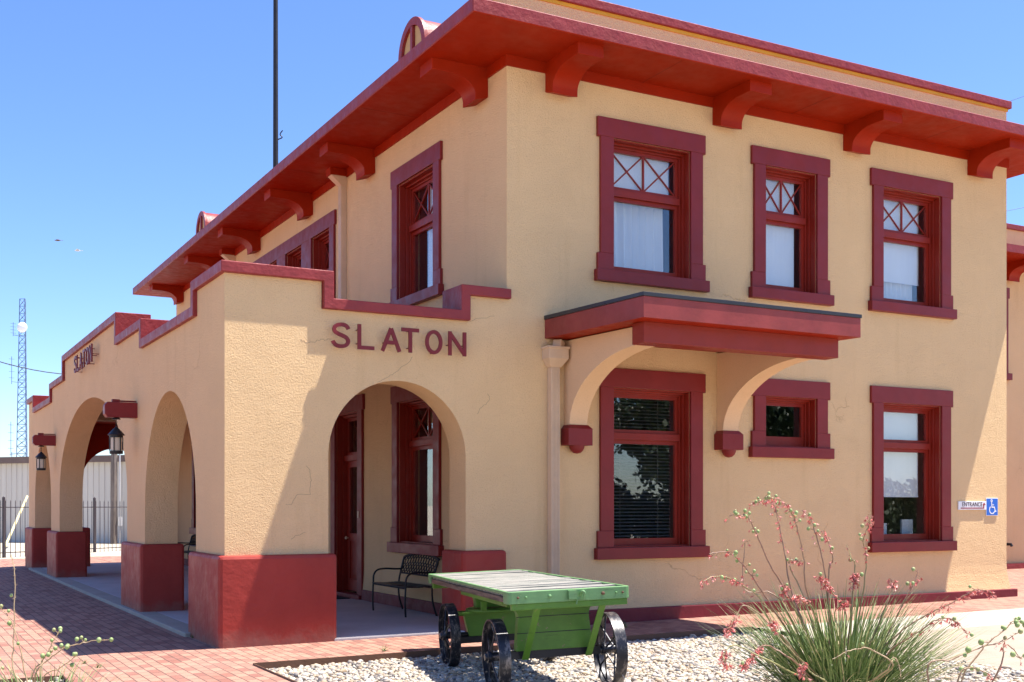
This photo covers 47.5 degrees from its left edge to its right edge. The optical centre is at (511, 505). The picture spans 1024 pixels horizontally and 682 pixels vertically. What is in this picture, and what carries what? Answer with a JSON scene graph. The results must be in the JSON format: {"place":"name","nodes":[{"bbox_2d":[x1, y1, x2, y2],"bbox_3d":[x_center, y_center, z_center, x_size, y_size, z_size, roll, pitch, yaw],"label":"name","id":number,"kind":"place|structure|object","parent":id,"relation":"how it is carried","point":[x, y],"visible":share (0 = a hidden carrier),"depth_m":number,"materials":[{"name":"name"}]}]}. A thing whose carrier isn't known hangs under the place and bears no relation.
{"place":"outdoors","nodes":[
{"label":"outdoors","id":0,"kind":"place"},
{"bbox_2d":[25,677,63,681],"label":"bed gravel","id":1,"kind":"structure","parent":0,"point":[57,678],"depth_m":11.82,"materials":[{"name":"white gravel"}]},
{"bbox_2d":[0,555,128,681],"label":"red yucca","id":2,"kind":"object","parent":1,"relation":"on","point":[55,648],"visible":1,"depth_m":9.40,"materials":[{"name":"plant"}]},
{"bbox_2d":[273,0,282,167],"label":"tall mast","id":3,"kind":"object","parent":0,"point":[275,83],"visible":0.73,"depth_m":39.93,"materials":[{"name":"black metal"}]},
{"bbox_2d":[336,595,349,598],"bbox_3d":[-3.456,1.643,20.811,0.800,0.015,1.000,0,0,-29],"label":"door mat","id":4,"kind":"object","parent":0,"point":[339,597],"depth_m":20.66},
{"bbox_2d":[0,542,800,636],"bbox_3d":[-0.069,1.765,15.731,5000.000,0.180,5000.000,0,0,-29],"label":"ground","id":5,"kind":"structure","parent":0,"point":[105,551],"depth_m":44.97,"materials":[{"name":"beige soil"}]},
{"bbox_2d":[8,298,27,456],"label":"radio tower","id":6,"kind":"structure","parent":5,"relation":"on","point":[21,327],"depth_m":149.72,"materials":[{"name":"grey metal"}]},
{"bbox_2d":[0,675,68,681],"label":"landscape edging","id":7,"kind":"object","parent":5,"relation":"on","point":[46,678],"visible":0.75,"depth_m":11.81,"materials":[{"name":"stone"}]},
{"bbox_2d":[0,496,120,557],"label":"iron fence","id":8,"kind":"object","parent":5,"relation":"on","point":[4,507],"visible":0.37,"depth_m":39.87,"materials":[{"name":"black metal"}]},
{"bbox_2d":[0,455,126,542],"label":"metal shed","id":9,"kind":"structure","parent":5,"relation":"on","point":[14,478],"depth_m":54.20,"materials":[{"name":"white metal"}]},
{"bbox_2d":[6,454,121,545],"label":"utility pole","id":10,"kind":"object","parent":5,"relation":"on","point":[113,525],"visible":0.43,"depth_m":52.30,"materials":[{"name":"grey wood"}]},
{"bbox_2d":[0,361,60,373],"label":"power line","id":11,"kind":"object","parent":10,"relation":"attached to","point":[30,369],"visible":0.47,"depth_m":48.66,"materials":[{"name":"black metal"}]},
{"bbox_2d":[253,627,754,681],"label":"landscape edging","id":12,"kind":"object","parent":5,"relation":"on","point":[345,659],"visible":0.21,"depth_m":13.21,"materials":[{"name":"brick"}]},
{"bbox_2d":[25,0,1023,648],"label":"depot building","id":13,"kind":"structure","parent":5,"relation":"on","point":[689,288],"depth_m":17.46,"materials":[{"name":"beige paint"}]},
{"bbox_2d":[35,445,46,469],"bbox_3d":[-10.989,-1.110,27.153,0.264,0.580,0.264,0,0,-29],"label":"hanging lantern","id":14,"kind":"object","parent":13,"relation":"hanging from","point":[40,457],"visible":1,"depth_m":27.09,"materials":[{"name":"black metal"}]},
{"bbox_2d":[74,343,96,372],"bbox_3d":[-8.350,-2.856,22.794,0.145,0.354,2.256,0,0,-29],"label":"letter sign","id":15,"kind":"object","parent":13,"relation":"attached to","point":[89,350],"visible":1,"depth_m":22.59,"materials":[{"name":"red metal"}]},
{"bbox_2d":[108,417,124,453],"bbox_3d":[-6.304,-1.110,18.534,0.264,0.580,0.264,0,0,-29],"label":"hanging lantern","id":16,"kind":"object","parent":13,"relation":"hanging from","point":[116,434],"visible":1,"depth_m":18.46,"materials":[{"name":"black metal"}]},
{"bbox_2d":[178,534,195,554],"bbox_3d":[-8.477,1.186,30.453,0.614,0.937,1.309,0,0,-29],"label":"metal bench","id":17,"kind":"object","parent":13,"relation":"on","point":[192,542],"visible":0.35,"depth_m":30.89,"materials":[{"name":"black metal"}]},
{"bbox_2d":[189,442,195,533],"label":"window","id":18,"kind":"structure","parent":13,"relation":"in","point":[192,530],"depth_m":31.23,"materials":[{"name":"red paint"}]},
{"bbox_2d":[287,247,300,267],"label":"window","id":19,"kind":"structure","parent":13,"relation":"in","point":[293,258],"depth_m":24.20,"materials":[{"name":"red paint"}]},
{"bbox_2d":[313,229,328,270],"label":"window","id":20,"kind":"structure","parent":13,"relation":"in","point":[321,242],"depth_m":22.76,"materials":[{"name":"red paint"}]},
{"bbox_2d":[330,394,364,599],"bbox_3d":[-2.885,-0.145,21.121,0.400,3.610,1.700,0,0,-29],"label":"door","id":21,"kind":"structure","parent":13,"relation":"in","point":[348,546],"depth_m":21.56,"materials":[{"name":"red paint"}]},
{"bbox_2d":[331,322,466,356],"bbox_3d":[-1.447,-2.114,14.911,1.865,0.326,0.125,0,0,-29],"label":"letter sign","id":22,"kind":"object","parent":13,"relation":"attached to","point":[451,338],"visible":1,"depth_m":14.90,"materials":[{"name":"red metal"}]},
{"bbox_2d":[372,554,439,616],"bbox_3d":[-1.625,1.186,17.845,0.614,0.937,1.309,0,0,-29],"label":"metal bench","id":23,"kind":"object","parent":13,"relation":"on","point":[399,584],"visible":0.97,"depth_m":17.86,"materials":[{"name":"black metal"}]},
{"bbox_2d":[387,386,443,555],"bbox_3d":[-1.309,-0.592,18.472,0.640,2.715,2.020,0,0,-29],"label":"window","id":24,"kind":"structure","parent":13,"relation":"in","point":[410,443],"depth_m":18.97,"materials":[{"name":"red paint"}]},
{"bbox_2d":[390,140,443,305],"bbox_3d":[-1.387,-4.327,18.429,0.461,2.325,2.020,0,0,-29],"label":"window","id":25,"kind":"structure","parent":13,"relation":"in","point":[411,227],"depth_m":18.71,"materials":[{"name":"red paint"}]},
{"bbox_2d":[594,116,709,292],"bbox_3d":[1.930,-4.327,17.037,1.980,2.325,0.586,0,0,-29],"label":"window","id":26,"kind":"structure","parent":13,"relation":"in","point":[633,177],"depth_m":17.13,"materials":[{"name":"red paint"}]},
{"bbox_2d":[594,368,709,559],"bbox_3d":[1.966,-0.592,16.971,1.980,2.715,0.435,0,0,-29],"label":"window","id":27,"kind":"structure","parent":13,"relation":"in","point":[688,540],"depth_m":17.10,"materials":[{"name":"red paint"}]},
{"bbox_2d":[748,145,834,305],"bbox_3d":[4.266,-4.327,18.247,1.670,2.325,0.480,0,0,-29],"label":"window","id":28,"kind":"structure","parent":13,"relation":"in","point":[775,221],"depth_m":18.35,"materials":[{"name":"red paint"}]},
{"bbox_2d":[748,378,834,458],"bbox_3d":[4.285,-1.342,18.211,1.670,1.215,0.400,0,0,-29],"label":"window","id":29,"kind":"structure","parent":13,"relation":"in","point":[761,445],"depth_m":18.21,"materials":[{"name":"red paint"}]},
{"bbox_2d":[868,167,956,319],"bbox_3d":[6.567,-4.327,19.541,1.980,2.325,0.556,0,0,-29],"label":"window","id":30,"kind":"structure","parent":13,"relation":"in","point":[896,240],"depth_m":19.67,"materials":[{"name":"red paint"}]},
{"bbox_2d":[868,385,956,552],"bbox_3d":[6.585,-0.592,19.507,1.980,2.715,0.480,0,0,-29],"label":"window","id":31,"kind":"structure","parent":13,"relation":"in","point":[896,446],"depth_m":19.68,"materials":[{"name":"red paint"}]},
{"bbox_2d":[958,501,985,509],"bbox_3d":[7.938,0.003,20.065,0.700,0.145,0.024,0,0,-29],"label":"entrance sign","id":32,"kind":"object","parent":13,"relation":"attached to","point":[971,505],"visible":1,"depth_m":20.05,"materials":[{"name":"white plastic"}]},
{"bbox_2d":[986,498,997,515],"bbox_3d":[8.378,0.025,20.308,0.305,0.310,0.016,0,0,-29],"label":"access sign","id":33,"kind":"object","parent":13,"relation":"attached to","point":[991,506],"visible":1,"depth_m":20.30,"materials":[{"name":"blue plastic"}]},
{"bbox_3d":[6.303,1.025,19.974,1.450,1.050,0.530,0,0,-29],"label":"desk","id":34,"kind":"object","parent":13,"relation":"on","visible":0},
{"bbox_2d":[900,519,912,533],"bbox_3d":[6.784,0.370,20.000,0.260,0.260,0.043,0,0,-29],"label":"paper stack","id":35,"kind":"object","parent":34,"relation":"on","point":[906,526],"visible":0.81,"depth_m":19.97,"materials":[{"name":"white paper"}]},
{"bbox_2d":[0,556,1023,681],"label":"brick pavement","id":36,"kind":"structure","parent":0,"point":[137,649],"depth_m":14.89,"materials":[{"name":"red brick"}]},
{"bbox_2d":[0,0,1023,456],"label":"sky","id":37,"kind":"structure","parent":0,"point":[122,122],"materials":[{"name":"blue"}]},
{"bbox_2d":[266,630,1023,681],"bbox_3d":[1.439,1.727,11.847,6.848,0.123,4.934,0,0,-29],"label":"river gravel","id":38,"kind":"structure","parent":0,"point":[662,658],"depth_m":12.27,"materials":[{"name":"white gravel"}]},
{"bbox_2d":[428,569,628,681],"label":"baggage cart","id":39,"kind":"object","parent":38,"relation":"on","point":[535,614],"visible":1,"depth_m":10.79,"materials":[{"name":"green wood"}]},
{"bbox_2d":[682,491,1006,681],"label":"red yucca","id":40,"kind":"object","parent":38,"relation":"on","point":[828,657],"visible":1,"depth_m":9.49,"materials":[{"name":"plant"}]},
{"bbox_2d":[926,616,1023,681],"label":"red yucca","id":41,"kind":"object","parent":38,"relation":"on","point":[982,642],"visible":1,"depth_m":7.91,"materials":[{"name":"plant"}]},
{"bbox_2d":[883,523,886,533],"bbox_3d":[6.292,0.400,19.733,0.140,0.200,0.043,0,0,-29],"label":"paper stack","id":42,"kind":"object","parent":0,"point":[885,528],"visible":0.37,"depth_m":19.74,"materials":[{"name":"white paper"}]},
{"bbox_2d":[757,608,1023,637],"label":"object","id":43,"kind":"structure","parent":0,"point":[991,617],"depth_m":16.59,"materials":[{"name":"concrete"}]},
{"bbox_2d":[835,623,1023,669],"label":"driveway","id":44,"kind":"structure","parent":0,"point":[987,633],"depth_m":14.24,"materials":[{"name":"beige concrete"}]}
]}

